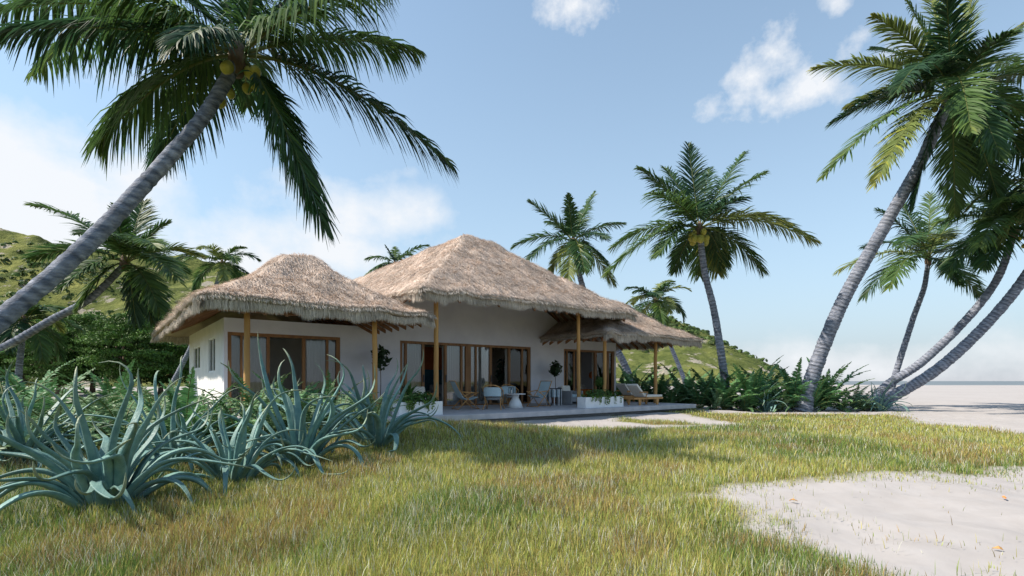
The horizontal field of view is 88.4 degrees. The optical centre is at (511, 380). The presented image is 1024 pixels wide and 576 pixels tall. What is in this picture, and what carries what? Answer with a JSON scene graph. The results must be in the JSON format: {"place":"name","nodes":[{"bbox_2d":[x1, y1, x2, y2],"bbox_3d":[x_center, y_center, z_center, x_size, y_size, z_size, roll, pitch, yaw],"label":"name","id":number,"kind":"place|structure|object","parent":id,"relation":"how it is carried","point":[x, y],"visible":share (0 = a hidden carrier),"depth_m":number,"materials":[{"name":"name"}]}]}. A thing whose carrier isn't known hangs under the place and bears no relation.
{"place":"outdoors","nodes":[
{"label":"outdoors","id":0,"kind":"place"},
{"bbox_2d":[0,228,795,386],"bbox_3d":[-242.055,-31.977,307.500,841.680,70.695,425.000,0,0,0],"label":"hills","id":1,"kind":"structure","parent":0,"point":[704,356],"depth_m":186.98,"materials":[{"name":"plant"}]},
{"bbox_2d":[0,240,785,371],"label":"hill shrubs","id":2,"kind":"object","parent":1,"relation":"on","point":[688,328],"visible":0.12,"depth_m":195.31,"materials":[{"name":"green plant"}]},
{"bbox_2d":[0,385,1023,575],"bbox_3d":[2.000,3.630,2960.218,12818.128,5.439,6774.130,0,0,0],"label":"ground","id":3,"kind":"structure","parent":0,"point":[917,508],"depth_m":5.72,"materials":[{"name":"beige soil"}]},
{"bbox_2d":[0,338,32,381],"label":"broadleaf tree","id":4,"kind":"object","parent":3,"relation":"on","point":[5,357],"visible":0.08,"depth_m":46.96,"materials":[{"name":"green plant"}]},
{"bbox_2d":[0,318,52,385],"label":"broadleaf tree","id":5,"kind":"object","parent":3,"relation":"on","point":[7,363],"visible":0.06,"depth_m":49.39,"materials":[{"name":"green plant"}]},
{"bbox_2d":[0,381,53,429],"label":"fern","id":6,"kind":"object","parent":3,"relation":"on","point":[5,402],"visible":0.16,"depth_m":9.24,"materials":[{"name":"green plant"}]},
{"bbox_2d":[0,290,85,389],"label":"palm tree","id":7,"kind":"object","parent":3,"relation":"on","point":[44,342],"visible":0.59,"depth_m":25.85,"materials":[{"name":"green plant"}]},
{"bbox_2d":[0,407,94,452],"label":"fern","id":8,"kind":"object","parent":3,"relation":"on","point":[28,435],"visible":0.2,"depth_m":7.75,"materials":[{"name":"green plant"}]},
{"bbox_2d":[0,357,96,432],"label":"fern","id":9,"kind":"object","parent":3,"relation":"on","point":[36,403],"visible":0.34,"depth_m":10.35,"materials":[{"name":"green plant"}]},
{"bbox_2d":[3,322,101,394],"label":"broadleaf tree","id":10,"kind":"object","parent":3,"relation":"on","point":[66,370],"visible":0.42,"depth_m":44.85,"materials":[{"name":"green plant"}]},
{"bbox_2d":[0,367,114,424],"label":"fern","id":11,"kind":"object","parent":3,"relation":"on","point":[14,380],"visible":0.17,"depth_m":12.23,"materials":[{"name":"green plant"}]},
{"bbox_2d":[0,360,116,467],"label":"agave","id":12,"kind":"object","parent":3,"relation":"on","point":[18,422],"visible":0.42,"depth_m":7.78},
{"bbox_2d":[0,387,145,444],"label":"fern","id":13,"kind":"object","parent":3,"relation":"on","point":[38,413],"visible":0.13,"depth_m":9.46,"materials":[{"name":"green plant"}]},
{"bbox_2d":[21,406,124,465],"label":"fern","id":14,"kind":"object","parent":3,"relation":"on","point":[70,438],"visible":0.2,"depth_m":8.33,"materials":[{"name":"green plant"}]},
{"bbox_2d":[37,311,130,394],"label":"broadleaf tree","id":15,"kind":"object","parent":3,"relation":"on","point":[90,317],"visible":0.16,"depth_m":47.13,"materials":[{"name":"green plant"}]},
{"bbox_2d":[18,389,153,437],"bbox_3d":[-8.275,0.758,10.440,2.554,1.183,2.290,0,0,-21],"label":"fern","id":16,"kind":"object","parent":3,"relation":"on","point":[95,408],"visible":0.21,"depth_m":10.34,"materials":[{"name":"green plant"}]},
{"bbox_2d":[45,383,153,421],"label":"fern","id":17,"kind":"object","parent":3,"relation":"on","point":[110,398],"visible":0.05,"depth_m":12.64,"materials":[{"name":"green plant"}]},
{"bbox_2d":[0,198,207,352],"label":"palm tree","id":18,"kind":"object","parent":3,"relation":"on","point":[145,296],"visible":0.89,"depth_m":21.50,"materials":[{"name":"green plant"}]},
{"bbox_2d":[49,359,160,416],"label":"fern","id":19,"kind":"object","parent":3,"relation":"on","point":[104,386],"visible":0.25,"depth_m":15.20,"materials":[{"name":"green plant"}]},
{"bbox_2d":[31,391,179,446],"bbox_3d":[-6.868,0.835,9.296,2.569,1.358,2.211,0,0,17],"label":"fern","id":20,"kind":"object","parent":3,"relation":"on","point":[123,429],"visible":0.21,"depth_m":9.06,"materials":[{"name":"green plant"}]},
{"bbox_2d":[70,311,177,389],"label":"broadleaf tree","id":21,"kind":"object","parent":3,"relation":"on","point":[146,357],"visible":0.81,"depth_m":44.65,"materials":[{"name":"green plant"}]},
{"bbox_2d":[0,361,252,517],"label":"agave","id":22,"kind":"object","parent":3,"relation":"on","point":[105,476],"visible":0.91,"depth_m":5.36,"materials":[{"name":"plant"}]},
{"bbox_2d":[85,378,176,425],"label":"fern","id":23,"kind":"object","parent":3,"relation":"on","point":[152,400],"visible":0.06,"depth_m":13.07,"materials":[{"name":"green plant"}]},
{"bbox_2d":[115,382,180,410],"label":"fern","id":24,"kind":"object","parent":3,"relation":"on","point":[146,396],"visible":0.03,"depth_m":14.22,"materials":[{"name":"green plant"}]},
{"bbox_2d":[110,315,188,394],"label":"broadleaf tree","id":25,"kind":"object","parent":3,"relation":"on","point":[167,374],"visible":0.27,"depth_m":49.01,"materials":[{"name":"green plant"}]},
{"bbox_2d":[99,399,206,434],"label":"fern","id":26,"kind":"object","parent":3,"relation":"on","point":[162,405],"visible":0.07,"depth_m":11.12,"materials":[{"name":"green plant"}]},
{"bbox_2d":[64,355,263,473],"bbox_3d":[-5.192,0.457,7.875,2.514,1.680,2.519,0,0,8],"label":"agave","id":27,"kind":"object","parent":3,"relation":"on","point":[200,435],"visible":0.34,"depth_m":7.78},
{"bbox_2d":[156,343,188,382],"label":"broadleaf tree","id":28,"kind":"object","parent":3,"relation":"on","point":[183,380],"depth_m":51.79,"materials":[{"name":"green plant"}]},
{"bbox_2d":[106,367,259,438],"bbox_3d":[-5.986,0.469,9.399,2.398,1.426,2.067,0,0,16],"label":"fern","id":29,"kind":"object","parent":3,"relation":"on","point":[188,411],"visible":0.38,"depth_m":9.24,"materials":[{"name":"green plant"}]},
{"bbox_2d":[165,390,250,431],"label":"fern","id":30,"kind":"object","parent":3,"relation":"on","point":[234,412],"visible":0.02,"depth_m":12.18,"materials":[{"name":"green plant"}]},
{"bbox_2d":[163,244,261,396],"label":"palm tree","id":31,"kind":"object","parent":3,"relation":"on","point":[225,271],"visible":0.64,"depth_m":43.65,"materials":[{"name":"green plant"}]},
{"bbox_2d":[159,383,270,438],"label":"fern","id":32,"kind":"object","parent":3,"relation":"on","point":[204,403],"visible":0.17,"depth_m":10.55,"materials":[{"name":"green plant"}]},
{"bbox_2d":[118,390,332,496],"bbox_3d":[-3.709,0.733,6.784,2.264,1.237,2.237,0,0,-35],"label":"agave","id":33,"kind":"object","parent":3,"relation":"on","point":[225,474],"visible":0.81,"depth_m":6.78,"materials":[{"name":"plant"}]},
{"bbox_2d":[0,0,459,334],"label":"palm tree","id":34,"kind":"object","parent":3,"relation":"on","point":[154,27],"visible":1,"depth_m":8.55,"materials":[{"name":"green plant"}]},
{"bbox_2d":[195,387,288,439],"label":"fern","id":35,"kind":"object","parent":3,"relation":"on","point":[228,420],"visible":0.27,"depth_m":9.78,"materials":[{"name":"green plant"}]},
{"bbox_2d":[208,363,312,430],"bbox_3d":[-5.643,0.451,11.377,3.095,1.633,2.804,0,0,-14],"label":"fern","id":36,"kind":"object","parent":3,"relation":"on","point":[247,399],"visible":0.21,"depth_m":11.31,"materials":[{"name":"green plant"}]},
{"bbox_2d":[224,382,324,431],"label":"fern","id":37,"kind":"object","parent":3,"relation":"on","point":[272,425],"visible":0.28,"depth_m":10.56,"materials":[{"name":"green plant"}]},
{"bbox_2d":[228,371,341,426],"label":"fern","id":38,"kind":"object","parent":3,"relation":"on","point":[308,392],"visible":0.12,"depth_m":12.39,"materials":[{"name":"green plant"}]},
{"bbox_2d":[199,338,384,474],"bbox_3d":[-3.421,0.264,8.097,2.873,2.071,3.043,0,0,-25],"label":"agave","id":39,"kind":"object","parent":3,"relation":"on","point":[296,420],"visible":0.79,"depth_m":7.84,"materials":[{"name":"plant"}]},
{"bbox_2d":[242,388,361,432],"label":"fern","id":40,"kind":"object","parent":3,"relation":"on","point":[309,416],"visible":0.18,"depth_m":10.48,"materials":[{"name":"green plant"}]},
{"bbox_2d":[286,370,375,429],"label":"fern","id":41,"kind":"object","parent":3,"relation":"on","point":[329,388],"visible":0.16,"depth_m":12.02,"materials":[{"name":"green plant"}]},
{"bbox_2d":[293,388,389,426],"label":"fern","id":42,"kind":"object","parent":3,"relation":"on","point":[343,407],"visible":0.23,"depth_m":11.12,"materials":[{"name":"green plant"}]},
{"bbox_2d":[334,389,409,427],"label":"fern","id":43,"kind":"object","parent":3,"relation":"on","point":[376,410],"visible":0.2,"depth_m":10.79,"materials":[{"name":"green plant"}]},
{"bbox_2d":[297,352,461,452],"bbox_3d":[-2.349,0.313,9.579,2.892,1.751,2.711,0,0,36],"label":"agave","id":44,"kind":"object","parent":3,"relation":"on","point":[395,428],"visible":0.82,"depth_m":9.24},
{"bbox_2d":[364,244,429,275],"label":"palm tree","id":45,"kind":"object","parent":3,"relation":"on","point":[395,258],"visible":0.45,"depth_m":52.05,"materials":[{"name":"green plant"}]},
{"bbox_2d":[150,233,702,412],"bbox_3d":[-5.809,-2.443,26.928,21.002,7.587,22.192,0,0,-38],"label":"villa","id":46,"kind":"object","parent":3,"relation":"on","point":[465,293],"visible":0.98,"depth_m":19.61,"materials":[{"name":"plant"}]},
{"bbox_2d":[194,346,199,369],"bbox_3d":[-12.518,-0.918,21.014,0.080,0.918,1.900,0,0,-38],"label":"window","id":47,"kind":"structure","parent":46,"relation":"in","point":[196,349],"depth_m":20.97,"materials":[{"name":"glass"}]},
{"bbox_2d":[209,337,214,372],"bbox_3d":[-10.225,-0.891,18.047,0.080,1.190,1.454,0,0,-38],"label":"window","id":48,"kind":"structure","parent":46,"relation":"in","point":[212,340],"depth_m":18.04,"materials":[{"name":"glass"}]},
{"bbox_2d":[231,335,264,411],"bbox_3d":[-8.462,-0.245,16.830,1.062,2.430,0.040,0,0,-38],"label":"curtain","id":49,"kind":"object","parent":46,"relation":"hanging from","point":[256,386],"visible":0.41,"depth_m":16.91,"materials":[{"name":"grey fabric"}]},
{"bbox_2d":[228,332,339,412],"bbox_3d":[-7.408,-0.260,17.330,3.501,2.520,0.180,0,0,-38],"label":"sliding door","id":50,"kind":"structure","parent":46,"relation":"in","point":[337,339],"depth_m":17.57,"materials":[{"name":"brown wood"}]},
{"bbox_2d":[306,339,332,408],"bbox_3d":[-6.706,-0.245,18.189,1.023,2.430,0.039,0,0,-38],"label":"curtain","id":51,"kind":"object","parent":46,"relation":"hanging from","point":[315,350],"visible":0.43,"depth_m":18.16,"materials":[{"name":"grey fabric"}]},
{"bbox_2d":[402,344,419,390],"bbox_3d":[-3.990,-0.245,20.288,0.949,2.430,0.040,0,0,-38],"label":"curtain","id":52,"kind":"object","parent":46,"relation":"hanging from","point":[413,354],"visible":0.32,"depth_m":20.38,"materials":[{"name":"grey fabric"}]},
{"bbox_2d":[425,347,441,391],"bbox_3d":[-3.480,-0.250,23.400,1.160,2.500,0.060,0,0,-38],"label":"partition panel","id":53,"kind":"object","parent":46,"relation":"on","point":[429,366],"visible":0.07,"depth_m":23.27,"materials":[{"name":"paint"}]},
{"bbox_2d":[426,384,464,401],"bbox_3d":[-2.528,0.525,22.992,2.320,0.750,0.850,0,0,-38],"label":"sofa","id":54,"kind":"object","parent":46,"relation":"on","point":[431,388],"visible":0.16,"depth_m":22.67,"materials":[{"name":"grey fabric"}]},
{"bbox_2d":[442,345,459,404],"bbox_3d":[-2.482,-0.245,21.454,0.850,2.430,0.039,0,0,-38],"label":"curtain","id":55,"kind":"object","parent":46,"relation":"hanging from","point":[453,363],"visible":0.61,"depth_m":21.49,"materials":[{"name":"grey fabric"}]},
{"bbox_2d":[400,341,529,405],"bbox_3d":[-1.720,-0.260,21.727,6.369,2.520,0.180,0,0,-38],"label":"sliding door","id":56,"kind":"structure","parent":46,"relation":"in","point":[518,358],"depth_m":21.89,"materials":[{"name":"brown wood"}]},
{"bbox_2d":[471,347,487,403],"bbox_3d":[-1.498,-0.245,22.215,1.161,2.430,0.041,0,0,-38],"label":"curtain","id":57,"kind":"object","parent":46,"relation":"hanging from","point":[482,367],"visible":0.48,"depth_m":22.34,"materials":[{"name":"grey fabric"}]},
{"bbox_2d":[495,359,504,402],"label":"indoor plant","id":58,"kind":"object","parent":46,"relation":"on","point":[500,375],"visible":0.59,"depth_m":23.84,"materials":[{"name":"brown plant"}]},
{"bbox_2d":[505,348,506,402],"bbox_3d":[0.131,-0.245,23.474,1.112,2.430,0.039,0,0,-38],"label":"curtain","id":59,"kind":"object","parent":46,"relation":"hanging from","point":[505,370],"visible":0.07,"depth_m":23.15,"materials":[{"name":"grey fabric"}]},
{"bbox_2d":[564,349,613,394],"bbox_3d":[3.802,-0.260,25.996,3.552,2.520,0.180,0,0,-38],"label":"sliding door","id":60,"kind":"structure","parent":46,"relation":"in","point":[569,354],"depth_m":26.23,"materials":[{"name":"brown wood"}]},
{"bbox_2d":[592,353,593,391],"bbox_3d":[4.474,-0.245,26.832,1.154,2.430,0.040,0,0,-38],"label":"curtain","id":61,"kind":"object","parent":46,"relation":"hanging from","point":[592,371],"visible":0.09,"depth_m":26.52,"materials":[{"name":"grey fabric"}]},
{"bbox_2d":[219,401,695,430],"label":"deck","id":62,"kind":"structure","parent":3,"relation":"on","point":[491,413],"depth_m":18.50,"materials":[{"name":"stone"}]},
{"bbox_2d":[370,344,391,405],"bbox_3d":[-4.589,-0.156,18.343,0.702,2.312,0.739,0,0,25],"label":"potted tree","id":63,"kind":"object","parent":62,"relation":"on","point":[382,353],"visible":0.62,"depth_m":18.24,"materials":[{"name":"green plant"}]},
{"bbox_2d":[392,401,442,415],"bbox_3d":[-2.742,0.800,15.363,1.403,0.400,0.440,0,0,-38],"label":"planter","id":64,"kind":"object","parent":62,"relation":"on","point":[403,410],"visible":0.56,"depth_m":15.21,"materials":[{"name":"white paint"}]},
{"bbox_2d":[399,391,438,412],"bbox_3d":[-2.708,0.613,15.344,1.362,0.639,0.612,0,0,-38],"label":"planter greenery","id":65,"kind":"object","parent":64,"relation":"in","point":[419,397],"visible":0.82,"depth_m":15.21,"materials":[{"name":"green plant"}]},
{"bbox_2d":[449,381,479,409],"bbox_3d":[-1.697,0.500,18.689,0.955,1.025,0.647,0,0,-28],"label":"sling chair","id":66,"kind":"object","parent":62,"relation":"on","point":[456,389],"visible":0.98,"depth_m":18.55,"materials":[{"name":"fabric"}]},
{"bbox_2d":[482,385,504,409],"bbox_3d":[-0.650,0.568,18.545,0.752,0.890,0.830,0,0,9],"label":"armchair","id":67,"kind":"object","parent":62,"relation":"on","point":[491,391],"visible":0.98,"depth_m":18.24,"materials":[{"name":"fabric"}]},
{"bbox_2d":[501,384,522,405],"bbox_3d":[-0.029,0.568,20.925,0.752,0.890,0.830,0,0,-28],"label":"hoop chair","id":68,"kind":"object","parent":62,"relation":"on","point":[506,389],"visible":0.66,"depth_m":21.20,"materials":[{"name":"fabric"}]},
{"bbox_2d":[506,393,524,407],"bbox_3d":[0.123,0.735,19.701,0.780,0.530,0.780,0,0,-38],"label":"pedestal table","id":69,"kind":"object","parent":62,"relation":"on","point":[515,402],"visible":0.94,"depth_m":19.53,"materials":[{"name":"white paint"}]},
{"bbox_2d":[526,381,551,406],"bbox_3d":[1.077,0.500,20.708,0.647,1.025,0.955,0,0,40],"label":"sling chair","id":70,"kind":"object","parent":62,"relation":"on","point":[543,389],"visible":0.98,"depth_m":20.84,"materials":[{"name":"fabric"}]},
{"bbox_2d":[546,388,561,405],"bbox_3d":[1.742,0.645,21.819,0.676,0.710,0.636,0,0,-8],"label":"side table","id":71,"kind":"object","parent":62,"relation":"on","point":[554,393],"visible":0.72,"depth_m":21.59,"materials":[{"name":"white paint"}]},
{"bbox_2d":[549,360,562,403],"bbox_3d":[1.940,0.022,23.507,0.623,1.957,0.624,0,0,36],"label":"potted tree","id":72,"kind":"object","parent":62,"relation":"on","point":[555,369],"visible":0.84,"depth_m":23.37,"materials":[{"name":"green plant"}]},
{"bbox_2d":[558,385,582,403],"bbox_3d":[2.490,0.588,22.717,0.816,0.785,0.810,0,0,44],"label":"armchair","id":73,"kind":"object","parent":62,"relation":"on","point":[569,396],"visible":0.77,"depth_m":22.39,"materials":[{"name":"grey fabric"}]},
{"bbox_2d":[577,396,622,407],"bbox_3d":[3.391,0.800,20.105,2.096,0.400,0.440,0,0,-38],"label":"planter","id":74,"kind":"object","parent":62,"relation":"on","point":[584,402],"visible":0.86,"depth_m":19.67,"materials":[{"name":"white paint"}]},
{"bbox_2d":[581,389,622,404],"bbox_3d":[3.409,0.605,20.076,2.031,0.620,0.615,0,0,-38],"label":"planter greenery","id":75,"kind":"object","parent":74,"relation":"in","point":[599,394],"visible":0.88,"depth_m":19.92,"materials":[{"name":"green plant"}]},
{"bbox_2d":[615,384,646,401],"bbox_3d":[5.615,0.558,24.960,1.900,0.884,0.702,0,0,-38],"label":"sun lounger","id":76,"kind":"object","parent":62,"relation":"on","point":[623,389],"visible":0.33,"depth_m":24.67,"materials":[{"name":"brown wood"}]},
{"bbox_2d":[623,384,662,404],"bbox_3d":[5.523,0.558,22.235,1.900,0.884,0.702,0,0,-38],"label":"sun lounger","id":77,"kind":"object","parent":62,"relation":"on","point":[637,392],"visible":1,"depth_m":21.98,"materials":[{"name":"fabric"}]},
{"bbox_2d":[0,408,1023,575],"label":"lawn grass","id":78,"kind":"structure","parent":3,"relation":"on","point":[820,436],"depth_m":5.37,"materials":[{"name":"plant"}]},
{"bbox_2d":[510,191,632,382],"bbox_3d":[3.780,-5.437,32.828,6.724,13.801,7.122,0,0,40],"label":"palm tree","id":79,"kind":"object","parent":3,"relation":"on","point":[571,225],"visible":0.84,"depth_m":32.49,"materials":[{"name":"green plant"}]},
{"bbox_2d":[616,362,658,400],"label":"fern","id":80,"kind":"object","parent":3,"relation":"on","point":[622,380],"visible":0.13,"depth_m":29.50,"materials":[{"name":"green plant"}]},
{"bbox_2d":[616,363,670,401],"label":"fern","id":81,"kind":"object","parent":3,"relation":"on","point":[627,378],"visible":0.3,"depth_m":28.64,"materials":[{"name":"green plant"}]},
{"bbox_2d":[623,371,673,401],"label":"fern","id":82,"kind":"object","parent":3,"relation":"on","point":[647,388],"visible":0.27,"depth_m":27.10,"materials":[{"name":"green plant"}]},
{"bbox_2d":[624,279,691,381],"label":"palm tree","id":83,"kind":"object","parent":3,"relation":"on","point":[665,307],"visible":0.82,"depth_m":49.47,"materials":[{"name":"green plant"}]},
{"bbox_2d":[628,368,697,402],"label":"fern","id":84,"kind":"object","parent":3,"relation":"on","point":[661,390],"visible":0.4,"depth_m":26.52,"materials":[{"name":"green plant"}]},
{"bbox_2d":[651,379,696,403],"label":"fern","id":85,"kind":"object","parent":3,"relation":"on","point":[673,396],"visible":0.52,"depth_m":25.33,"materials":[{"name":"green plant"}]},
{"bbox_2d":[638,362,712,403],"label":"fern","id":86,"kind":"object","parent":3,"relation":"on","point":[686,380],"visible":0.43,"depth_m":26.30,"materials":[{"name":"green plant"}]},
{"bbox_2d":[669,371,736,407],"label":"fern","id":87,"kind":"object","parent":3,"relation":"on","point":[697,401],"visible":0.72,"depth_m":24.49,"materials":[{"name":"green plant"}]},
{"bbox_2d":[677,363,737,407],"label":"fern","id":88,"kind":"object","parent":3,"relation":"on","point":[729,378],"visible":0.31,"depth_m":25.40,"materials":[{"name":"green plant"}]},
{"bbox_2d":[600,141,821,409],"bbox_3d":[9.606,-5.316,25.271,10.921,13.494,6.782,0,0,0],"label":"palm tree","id":89,"kind":"object","parent":3,"relation":"on","point":[713,250],"visible":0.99,"depth_m":25.39,"materials":[{"name":"green plant"}]},
{"bbox_2d":[689,387,742,409],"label":"fern","id":90,"kind":"object","parent":3,"relation":"on","point":[716,404],"visible":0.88,"depth_m":23.84,"materials":[{"name":"green plant"}]},
{"bbox_2d":[688,367,770,409],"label":"fern","id":91,"kind":"object","parent":3,"relation":"on","point":[733,388],"visible":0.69,"depth_m":24.07,"materials":[{"name":"green plant"}]},
{"bbox_2d":[725,393,764,412],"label":"fern","id":92,"kind":"object","parent":3,"relation":"on","point":[745,407],"visible":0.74,"depth_m":24.02,"materials":[{"name":"green plant"}]},
{"bbox_2d":[703,356,805,409],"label":"fern","id":93,"kind":"object","parent":3,"relation":"on","point":[749,385],"visible":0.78,"depth_m":24.08,"materials":[{"name":"green plant"}]},
{"bbox_2d":[737,360,788,391],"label":"fern","id":94,"kind":"object","parent":3,"relation":"on","point":[769,375],"visible":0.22,"depth_m":26.63,"materials":[{"name":"green plant"}]},
{"bbox_2d":[732,381,796,411],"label":"agave","id":95,"kind":"object","parent":3,"relation":"on","point":[769,405],"visible":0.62,"depth_m":24.03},
{"bbox_2d":[754,390,801,411],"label":"fern","id":96,"kind":"object","parent":3,"relation":"on","point":[782,405],"visible":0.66,"depth_m":24.07,"materials":[{"name":"green plant"}]},
{"bbox_2d":[752,357,841,409],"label":"fern","id":97,"kind":"object","parent":3,"relation":"on","point":[789,388],"visible":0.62,"depth_m":24.05,"materials":[{"name":"green plant"}]},
{"bbox_2d":[779,376,850,411],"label":"fern","id":98,"kind":"object","parent":3,"relation":"on","point":[816,402],"visible":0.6,"depth_m":23.61,"materials":[{"name":"green plant"}]},
{"bbox_2d":[776,357,874,409],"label":"fern","id":99,"kind":"object","parent":3,"relation":"on","point":[833,390],"visible":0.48,"depth_m":24.12,"materials":[{"name":"green plant"}]},
{"bbox_2d":[814,386,880,412],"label":"fern","id":100,"kind":"object","parent":3,"relation":"on","point":[843,402],"visible":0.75,"depth_m":23.96,"materials":[{"name":"green plant"}]},
{"bbox_2d":[838,384,894,410],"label":"fern","id":101,"kind":"object","parent":3,"relation":"on","point":[858,396],"visible":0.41,"depth_m":24.83,"materials":[{"name":"green plant"}]},
{"bbox_2d":[849,393,886,410],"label":"fern","id":102,"kind":"object","parent":3,"relation":"on","point":[859,404],"visible":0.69,"depth_m":24.00,"materials":[{"name":"green plant"}]},
{"bbox_2d":[852,378,912,411],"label":"agave","id":103,"kind":"object","parent":3,"relation":"on","point":[882,403],"visible":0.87,"depth_m":23.93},
{"bbox_2d":[792,0,1023,411],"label":"palm tree","id":104,"kind":"object","parent":3,"relation":"on","point":[967,122],"visible":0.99,"depth_m":21.53,"materials":[{"name":"green plant"}]},
{"bbox_2d":[833,190,987,404],"bbox_3d":[21.625,-4.773,28.543,11.558,12.475,5.886,0,0,-37],"label":"palm tree","id":105,"kind":"object","parent":3,"relation":"on","point":[916,236],"visible":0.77,"depth_m":28.01,"materials":[{"name":"green plant"}]},
{"bbox_2d":[865,161,1023,402],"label":"palm tree","id":106,"kind":"object","parent":3,"relation":"on","point":[980,246],"visible":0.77,"depth_m":23.69,"materials":[{"name":"green plant"}]},
{"bbox_2d":[866,126,1023,410],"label":"palm tree","id":107,"kind":"object","parent":3,"relation":"on","point":[972,338],"visible":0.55,"depth_m":23.45,"materials":[{"name":"green plant"}]},
{"bbox_2d":[0,0,1023,380],"label":"sky","id":108,"kind":"structure","parent":0,"point":[544,101],"materials":[{"name":"blue"}]},
{"bbox_2d":[821,381,1023,384],"bbox_3d":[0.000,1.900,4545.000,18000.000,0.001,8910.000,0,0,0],"label":"sea","id":109,"kind":"structure","parent":0,"point":[953,382],"depth_m":674.76,"materials":[{"name":"liquid"}]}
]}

